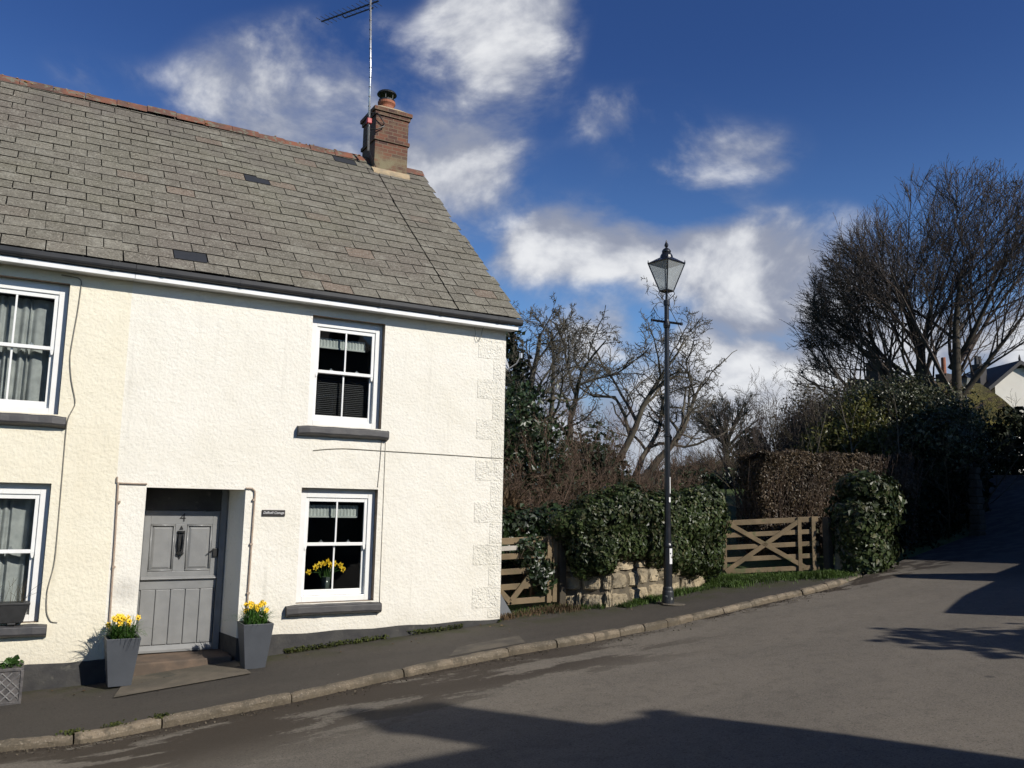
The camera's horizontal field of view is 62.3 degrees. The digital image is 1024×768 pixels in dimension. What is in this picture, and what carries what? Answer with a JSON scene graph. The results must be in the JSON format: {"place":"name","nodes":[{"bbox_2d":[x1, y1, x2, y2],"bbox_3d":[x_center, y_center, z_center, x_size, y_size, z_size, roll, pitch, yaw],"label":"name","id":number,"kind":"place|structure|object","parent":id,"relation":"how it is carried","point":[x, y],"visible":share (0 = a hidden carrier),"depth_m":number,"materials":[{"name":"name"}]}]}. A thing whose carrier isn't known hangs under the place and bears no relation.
{"place":"outdoors","nodes":[
{"label":"outdoors","id":0,"kind":"place"},
{"bbox_2d":[0,574,860,739],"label":"pavement","id":1,"kind":"structure","parent":0,"point":[40,713],"depth_m":9.93,"materials":[{"name":"grey asphalt"}]},
{"bbox_2d":[0,662,23,705],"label":"planter","id":2,"kind":"object","parent":1,"relation":"on","point":[11,682],"visible":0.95,"depth_m":8.77,"materials":[{"name":"stone"}]},
{"bbox_2d":[0,655,23,668],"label":"seedlings","id":3,"kind":"object","parent":2,"relation":"in","point":[9,661],"visible":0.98,"depth_m":8.91,"materials":[{"name":"green plant"}]},
{"bbox_2d":[104,633,140,686],"bbox_3d":[-4.388,3.096,9.488,0.355,0.520,0.355,6,-9,-29],"label":"planter","id":4,"kind":"object","parent":1,"relation":"on","point":[121,655],"visible":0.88,"depth_m":9.36,"materials":[{"name":"grey stone"}]},
{"bbox_2d":[93,614,155,638],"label":"daffodils","id":5,"kind":"object","parent":4,"relation":"in","point":[124,628],"visible":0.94,"depth_m":9.48,"materials":[{"name":"yellow plant"}]},
{"bbox_2d":[114,660,250,696],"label":"entrance slab","id":6,"kind":"structure","parent":1,"relation":"on","point":[173,678],"depth_m":9.67,"materials":[{"name":"concrete"}]},
{"bbox_2d":[237,621,273,669],"bbox_3d":[-3.075,3.106,10.095,0.355,0.520,0.355,6,-9,-29],"label":"planter","id":7,"kind":"object","parent":1,"relation":"on","point":[254,640],"visible":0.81,"depth_m":9.97,"materials":[{"name":"grey stone"}]},
{"bbox_2d":[226,600,283,624],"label":"daffodils","id":8,"kind":"object","parent":7,"relation":"in","point":[259,616],"visible":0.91,"depth_m":10.08,"materials":[{"name":"yellow plant"}]},
{"bbox_2d":[51,606,636,696],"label":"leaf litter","id":9,"kind":"object","parent":1,"relation":"on","point":[341,651],"visible":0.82,"depth_m":10.83,"materials":[{"name":"brown plant"}]},
{"bbox_2d":[283,619,501,653],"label":"weeds","id":10,"kind":"object","parent":1,"relation":"on","point":[303,648],"visible":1,"depth_m":11.11,"materials":[{"name":"green plant"}]},
{"bbox_2d":[450,635,524,655],"bbox_3d":[-0.329,3.312,10.723,1.327,0.100,0.402,7,-10,-35],"label":"pavement patch","id":11,"kind":"object","parent":1,"relation":"on","point":[486,645],"visible":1,"depth_m":10.74,"materials":[{"name":"grey asphalt"}]},
{"bbox_2d":[500,594,510,616],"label":"slab","id":12,"kind":"structure","parent":1,"relation":"on","point":[504,608],"depth_m":12.72,"materials":[{"name":"grey concrete"}]},
{"bbox_2d":[500,602,587,619],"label":"dry weeds","id":13,"kind":"object","parent":1,"relation":"on","point":[508,616],"visible":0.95,"depth_m":12.87,"materials":[{"name":"brown plant"}]},
{"bbox_2d":[647,240,684,603],"bbox_3d":[2.505,0.577,13.672,0.450,6.000,0.450,7,-10,-38],"label":"street lamp","id":14,"kind":"object","parent":1,"relation":"on","point":[666,268],"visible":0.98,"depth_m":13.73,"materials":[{"name":"black metal"}]},
{"bbox_2d":[670,548,671,563],"bbox_3d":[2.511,2.712,13.343,0.019,0.240,0.093,-4,-9,32],"label":"notice","id":15,"kind":"object","parent":14,"relation":"attached to","point":[670,555],"visible":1,"depth_m":13.32,"materials":[{"name":"white metal"}]},
{"bbox_2d":[660,602,684,605],"bbox_3d":[2.522,3.439,13.261,0.400,0.011,0.390,6,-9,-29],"label":"lamp footing","id":16,"kind":"object","parent":1,"relation":"on","point":[677,604],"visible":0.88,"depth_m":13.13,"materials":[{"name":"concrete"}]},
{"bbox_2d":[503,568,862,617],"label":"grass","id":17,"kind":"structure","parent":1,"relation":"on","point":[730,580],"depth_m":15.07,"materials":[{"name":"green plant"}]},
{"bbox_2d":[0,473,1023,767],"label":"road","id":18,"kind":"structure","parent":0,"point":[916,661],"depth_m":8.05,"materials":[{"name":"grey asphalt"}]},
{"bbox_2d":[1,586,846,757],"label":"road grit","id":19,"kind":"object","parent":18,"relation":"on","point":[826,591],"visible":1,"depth_m":9.34,"materials":[{"name":"gravel"}]},
{"bbox_2d":[0,575,860,751],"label":"kerb","id":20,"kind":"structure","parent":18,"relation":"on","point":[151,724],"depth_m":9.28,"materials":[{"name":"stone"}]},
{"bbox_2d":[55,712,172,735],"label":"kerb weeds","id":21,"kind":"object","parent":20,"relation":"on","point":[113,724],"visible":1,"depth_m":7.95,"materials":[{"name":"green plant"}]},
{"bbox_2d":[0,0,1023,475],"label":"sky","id":22,"kind":"structure","parent":0,"point":[567,141],"materials":[{"name":"blue"}]},
{"bbox_2d":[161,463,998,722],"bbox_3d":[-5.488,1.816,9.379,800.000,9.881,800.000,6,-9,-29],"label":"ground","id":23,"kind":"structure","parent":0,"point":[782,562],"depth_m":18.19,"materials":[{"name":"green plant"}]},
{"bbox_2d":[0,74,138,742],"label":"cottage","id":24,"kind":"structure","parent":23,"relation":"on","point":[63,246],"depth_m":9.87,"materials":[{"name":"white paint"}]},
{"bbox_2d":[0,498,34,601],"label":"net curtain","id":25,"kind":"object","parent":24,"relation":"hanging from","point":[16,520],"visible":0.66,"depth_m":9.62,"materials":[{"name":"white fabric"}]},
{"bbox_2d":[0,578,42,625],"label":"window box","id":26,"kind":"object","parent":24,"relation":"on","point":[12,612],"visible":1,"depth_m":9.22,"materials":[{"name":"grey plastic"}]},
{"bbox_2d":[0,482,51,638],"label":"window","id":27,"kind":"structure","parent":24,"relation":"in","point":[7,489],"depth_m":9.54,"materials":[{"name":"white paint"}]},
{"bbox_2d":[0,296,53,401],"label":"net curtain","id":28,"kind":"object","parent":24,"relation":"hanging from","point":[29,367],"visible":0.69,"depth_m":9.88,"materials":[{"name":"white fabric"}]},
{"bbox_2d":[0,275,69,428],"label":"window","id":29,"kind":"structure","parent":24,"relation":"in","point":[58,291],"depth_m":9.80,"materials":[{"name":"white paint"}]},
{"bbox_2d":[99,89,522,682],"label":"cottage","id":30,"kind":"structure","parent":23,"relation":"on","point":[265,263],"depth_m":11.52,"materials":[{"name":"white paint"}]},
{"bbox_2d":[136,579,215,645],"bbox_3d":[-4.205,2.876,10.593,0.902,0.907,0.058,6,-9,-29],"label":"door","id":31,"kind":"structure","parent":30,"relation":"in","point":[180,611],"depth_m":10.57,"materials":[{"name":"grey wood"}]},
{"bbox_2d":[138,510,220,653],"bbox_3d":[-4.182,2.463,10.626,0.902,1.725,0.115,6,-9,-29],"label":"door","id":32,"kind":"structure","parent":30,"relation":"in","point":[177,545],"depth_m":10.65,"materials":[{"name":"grey wood"}]},
{"bbox_2d":[262,510,284,515],"bbox_3d":[-3.041,1.646,10.804,0.292,0.078,0.018,6,-9,-29],"label":"name plate","id":33,"kind":"object","parent":30,"relation":"attached to","point":[273,512],"visible":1,"depth_m":10.80,"materials":[{"name":"black metal"}]},
{"bbox_2d":[309,505,357,517],"bbox_3d":[-2.465,1.718,11.437,0.795,0.167,0.028,6,-9,-29],"label":"blind","id":34,"kind":"object","parent":30,"relation":"attached to","point":[345,511],"visible":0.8,"depth_m":11.46,"materials":[{"name":"white fabric"}]},
{"bbox_2d":[285,487,381,616],"bbox_3d":[-2.345,2.211,11.211,1.267,1.645,0.331,6,-9,-29],"label":"window","id":35,"kind":"structure","parent":30,"relation":"in","point":[365,592],"depth_m":11.26,"materials":[{"name":"white paint"}]},
{"bbox_2d":[315,376,367,417],"bbox_3d":[-2.373,0.220,11.685,0.890,0.613,0.018,6,-9,-29],"label":"venetian blind","id":36,"kind":"object","parent":30,"relation":"attached to","point":[340,397],"visible":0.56,"depth_m":11.70,"materials":[{"name":"grey plastic"}]},
{"bbox_2d":[319,337,364,352],"bbox_3d":[-2.409,-0.546,11.756,0.775,0.142,0.028,6,-9,-29],"label":"blind","id":37,"kind":"object","parent":30,"relation":"attached to","point":[337,344],"visible":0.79,"depth_m":11.77,"materials":[{"name":"white fabric"}]},
{"bbox_2d":[297,315,388,441],"bbox_3d":[-2.284,-0.066,11.534,1.248,1.644,0.331,6,-9,-29],"label":"window","id":38,"kind":"structure","parent":30,"relation":"in","point":[376,331],"depth_m":11.60,"materials":[{"name":"white paint"}]},
{"bbox_2d":[317,0,384,166],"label":"tv aerial","id":39,"kind":"object","parent":30,"relation":"attached to","point":[369,119],"visible":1,"depth_m":15.95,"materials":[{"name":"metal"}]},
{"bbox_2d":[505,353,522,370],"bbox_3d":[-0.150,-0.425,13.403,0.530,0.435,0.390,6,-9,-29],"label":"satellite dish","id":40,"kind":"object","parent":30,"relation":"attached to","point":[520,356],"visible":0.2,"depth_m":13.38,"materials":[{"name":"metal"}]},
{"bbox_2d":[501,550,531,592],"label":"bank wall","id":41,"kind":"structure","parent":23,"relation":"on","point":[505,579],"depth_m":14.79,"materials":[{"name":"black"}]},
{"bbox_2d":[501,500,571,579],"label":"ivy","id":42,"kind":"object","parent":41,"relation":"on","point":[529,523],"visible":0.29,"depth_m":14.73,"materials":[{"name":"green plant"}]},
{"bbox_2d":[502,478,545,596],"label":"bracken","id":43,"kind":"object","parent":23,"relation":"on","point":[507,501],"depth_m":16.05,"materials":[{"name":"brown plant"}]},
{"bbox_2d":[503,356,589,510],"bbox_3d":[0.436,1.260,19.770,3.223,3.778,2.697,6,-9,-29],"label":"evergreen bush","id":44,"kind":"object","parent":23,"relation":"on","point":[521,420],"visible":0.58,"depth_m":19.23,"materials":[{"name":"green plant"}]},
{"bbox_2d":[556,525,565,605],"bbox_3d":[0.783,2.929,13.448,0.120,1.520,0.120,6,-9,-29],"label":"gate post","id":45,"kind":"object","parent":23,"relation":"on","point":[561,583],"visible":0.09,"depth_m":13.39,"materials":[{"name":"brown wood"}]},
{"bbox_2d":[501,535,557,604],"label":"field gate","id":46,"kind":"structure","parent":45,"relation":"attached to","point":[551,595],"depth_m":13.13,"materials":[{"name":"brown wood"}]},
{"bbox_2d":[518,531,558,594],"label":"ivy","id":47,"kind":"object","parent":46,"relation":"attached to","point":[536,577],"visible":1,"depth_m":13.15,"materials":[{"name":"green plant"}]},
{"bbox_2d":[503,448,619,529],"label":"bramble","id":48,"kind":"object","parent":23,"relation":"on","point":[520,484],"visible":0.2,"depth_m":17.50,"materials":[{"name":"brown plant"}]},
{"bbox_2d":[505,291,630,483],"bbox_3d":[1.410,0.587,24.951,4.760,6.548,4.695,6,-9,-29],"label":"tree","id":49,"kind":"object","parent":23,"relation":"on","point":[512,354],"visible":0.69,"depth_m":24.90,"materials":[{"name":"brown plant"}]},
{"bbox_2d":[546,410,646,498],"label":"evergreen bush","id":50,"kind":"object","parent":23,"relation":"on","point":[602,458],"visible":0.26,"depth_m":21.22,"materials":[{"name":"plant"}]},
{"bbox_2d":[503,391,702,513],"bbox_3d":[1.078,2.089,20.220,6.927,3.872,5.710,6,-9,-29],"label":"thicket","id":51,"kind":"object","parent":23,"relation":"on","point":[572,470],"visible":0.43,"depth_m":19.76,"materials":[{"name":"plant"}]},
{"bbox_2d":[535,277,736,482],"bbox_3d":[3.216,0.483,29.948,7.953,7.589,7.528,6,-9,-29],"label":"tree","id":52,"kind":"object","parent":23,"relation":"on","point":[656,387],"visible":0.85,"depth_m":28.74,"materials":[{"name":"brown plant"}]},
{"bbox_2d":[566,510,705,606],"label":"stone wall","id":53,"kind":"structure","parent":23,"relation":"on","point":[626,581],"depth_m":13.49,"materials":[{"name":"stone"}]},
{"bbox_2d":[547,479,732,580],"bbox_3d":[2.326,2.448,14.233,4.053,1.793,1.290,7,-10,-36],"label":"ivy","id":54,"kind":"object","parent":53,"relation":"on","point":[699,519],"visible":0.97,"depth_m":13.61,"materials":[{"name":"green plant"}]},
{"bbox_2d":[567,456,722,498],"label":"thicket","id":55,"kind":"object","parent":23,"relation":"on","point":[678,482],"visible":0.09,"depth_m":22.04,"materials":[{"name":"brown plant"}]},
{"bbox_2d":[626,469,716,492],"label":"thicket","id":56,"kind":"object","parent":23,"relation":"on","point":[670,481],"visible":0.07,"depth_m":26.32,"materials":[{"name":"brown plant"}]},
{"bbox_2d":[641,444,737,487],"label":"thicket","id":57,"kind":"object","parent":23,"relation":"on","point":[692,466],"visible":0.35,"depth_m":34.78,"materials":[{"name":"brown plant"}]},
{"bbox_2d":[657,466,744,488],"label":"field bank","id":58,"kind":"structure","parent":23,"relation":"on","point":[705,476],"depth_m":32.77,"materials":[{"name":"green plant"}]},
{"bbox_2d":[654,444,754,475],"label":"thicket","id":59,"kind":"object","parent":23,"relation":"on","point":[712,458],"visible":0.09,"depth_m":36.77,"materials":[{"name":"brown plant"}]},
{"bbox_2d":[677,388,768,459],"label":"tree","id":60,"kind":"object","parent":23,"relation":"on","point":[730,411],"visible":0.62,"depth_m":44.28,"materials":[{"name":"brown plant"}]},
{"bbox_2d":[728,427,764,464],"bbox_3d":[10.774,4.020,38.393,2.380,4.119,2.704,-3,-9,27],"label":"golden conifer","id":61,"kind":"object","parent":23,"relation":"on","point":[741,441],"visible":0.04,"depth_m":38.26,"materials":[{"name":"green plant"}]},
{"bbox_2d":[722,516,819,573],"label":"field gate","id":62,"kind":"structure","parent":23,"relation":"on","point":[787,530],"depth_m":16.08,"materials":[{"name":"brown wood"}]},
{"bbox_2d":[720,389,832,481],"bbox_3d":[10.090,2.028,27.836,4.796,4.229,6.956,6,-9,-29],"label":"thicket","id":63,"kind":"object","parent":23,"relation":"on","point":[753,439],"depth_m":29.36,"materials":[{"name":"brown plant"}]},
{"bbox_2d":[633,356,930,512],"bbox_3d":[8.926,1.492,26.061,8.708,5.565,8.404,6,-9,-29],"label":"thicket","id":64,"kind":"object","parent":23,"relation":"on","point":[755,441],"visible":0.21,"depth_m":25.68,"materials":[{"name":"brown plant"}]},
{"bbox_2d":[796,379,827,454],"bbox_3d":[7.550,1.797,21.002,0.634,3.941,1.112,6,-9,-29],"label":"sapling","id":65,"kind":"object","parent":23,"relation":"on","point":[817,426],"visible":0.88,"depth_m":21.02,"materials":[{"name":"brown plant"}]},
{"bbox_2d":[764,376,889,451],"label":"bank scrub","id":66,"kind":"object","parent":23,"relation":"on","point":[808,403],"visible":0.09,"depth_m":25.68,"materials":[{"name":"green plant"}]},
{"bbox_2d":[822,517,833,569],"bbox_3d":[6.067,3.225,16.246,0.140,1.320,0.140,6,-9,-29],"label":"gate post","id":67,"kind":"object","parent":23,"relation":"on","point":[828,559],"visible":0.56,"depth_m":16.21,"materials":[{"name":"grey wood"}]},
{"bbox_2d":[727,448,937,556],"bbox_3d":[7.141,2.652,18.905,4.950,2.433,2.253,4,-8,-18],"label":"hedge","id":68,"kind":"object","parent":23,"relation":"on","point":[798,489],"visible":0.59,"depth_m":18.11,"materials":[{"name":"brown plant"}]},
{"bbox_2d":[790,389,899,477],"bbox_3d":[8.704,1.385,22.370,2.876,2.577,1.818,-3,-9,28],"label":"laurel","id":69,"kind":"object","parent":23,"relation":"on","point":[831,433],"visible":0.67,"depth_m":22.02,"materials":[{"name":"green plant"}]},
{"bbox_2d":[804,362,886,452],"bbox_3d":[8.436,1.516,21.386,1.628,4.829,1.436,8,-10,-40],"label":"sapling","id":70,"kind":"object","parent":23,"relation":"on","point":[852,449],"visible":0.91,"depth_m":21.20,"materials":[{"name":"brown plant"}]},
{"bbox_2d":[835,503,864,575],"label":"gate pier","id":71,"kind":"structure","parent":23,"relation":"on","point":[838,565],"depth_m":16.10,"materials":[{"name":"stone"}]},
{"bbox_2d":[824,468,907,575],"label":"ivy","id":72,"kind":"object","parent":71,"relation":"on","point":[879,504],"visible":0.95,"depth_m":16.00,"materials":[{"name":"green plant"}]},
{"bbox_2d":[677,375,1023,537],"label":"thicket","id":73,"kind":"object","parent":23,"relation":"on","point":[889,438],"visible":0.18,"depth_m":21.66,"materials":[{"name":"plant"}]},
{"bbox_2d":[875,366,918,471],"bbox_3d":[9.653,1.720,21.176,1.220,4.276,1.241,6,-9,-29],"label":"sapling","id":74,"kind":"object","parent":23,"relation":"on","point":[896,418],"visible":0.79,"depth_m":21.26,"materials":[{"name":"brown plant"}]},
{"bbox_2d":[783,154,1023,408],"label":"tree","id":75,"kind":"object","parent":23,"relation":"on","point":[867,284],"visible":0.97,"depth_m":35.52,"materials":[{"name":"brown plant"}]},
{"bbox_2d":[816,362,997,476],"bbox_3d":[10.366,0.952,22.376,4.456,3.279,3.812,-3,-9,26],"label":"evergreen bush","id":76,"kind":"object","parent":23,"relation":"on","point":[915,404],"visible":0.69,"depth_m":21.99,"materials":[{"name":"green plant"}]},
{"bbox_2d":[834,418,996,559],"bbox_3d":[11.064,2.389,22.191,2.723,4.566,12.083,-5,-10,37],"label":"hedge","id":77,"kind":"object","parent":23,"relation":"on","point":[933,517],"visible":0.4,"depth_m":20.59,"materials":[{"name":"green plant"}]},
{"bbox_2d":[847,357,1023,472],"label":"cottage","id":78,"kind":"structure","parent":23,"relation":"on","point":[990,398],"depth_m":42.13,"materials":[{"name":"ceramic"}]},
{"bbox_2d":[962,371,970,404],"bbox_3d":[19.469,1.888,36.203,0.374,4.997,0.374,7,-10,-38],"label":"street lamp","id":79,"kind":"object","parent":23,"relation":"on","point":[966,379],"visible":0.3,"depth_m":36.38,"materials":[{"name":"black paint"}]},
{"bbox_2d":[967,468,985,535],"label":"gate pier","id":80,"kind":"structure","parent":23,"relation":"on","point":[976,498],"depth_m":21.08,"materials":[{"name":"grey stone"}]},
{"bbox_2d":[935,355,1023,411],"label":"house","id":81,"kind":"structure","parent":23,"relation":"on","point":[1001,381],"depth_m":46.73,"materials":[{"name":"white paint"}]},
{"bbox_2d":[953,405,1023,523],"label":"hedge","id":82,"kind":"object","parent":23,"relation":"on","point":[1002,429],"visible":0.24,"depth_m":35.29,"materials":[{"name":"green plant"}]},
{"bbox_3d":[-2.567,3.141,11.628,1.700,0.562,0.650,6,-9,-29],"label":"table","id":83,"kind":"object","parent":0,"visible":0},
{"bbox_2d":[306,558,345,588],"bbox_3d":[-2.514,2.580,11.399,0.559,0.474,0.158,6,-9,-29],"label":"vase","id":84,"kind":"object","parent":83,"relation":"on","point":[325,581],"visible":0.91,"depth_m":11.38,"materials":[{"name":"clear glass"}]}
]}

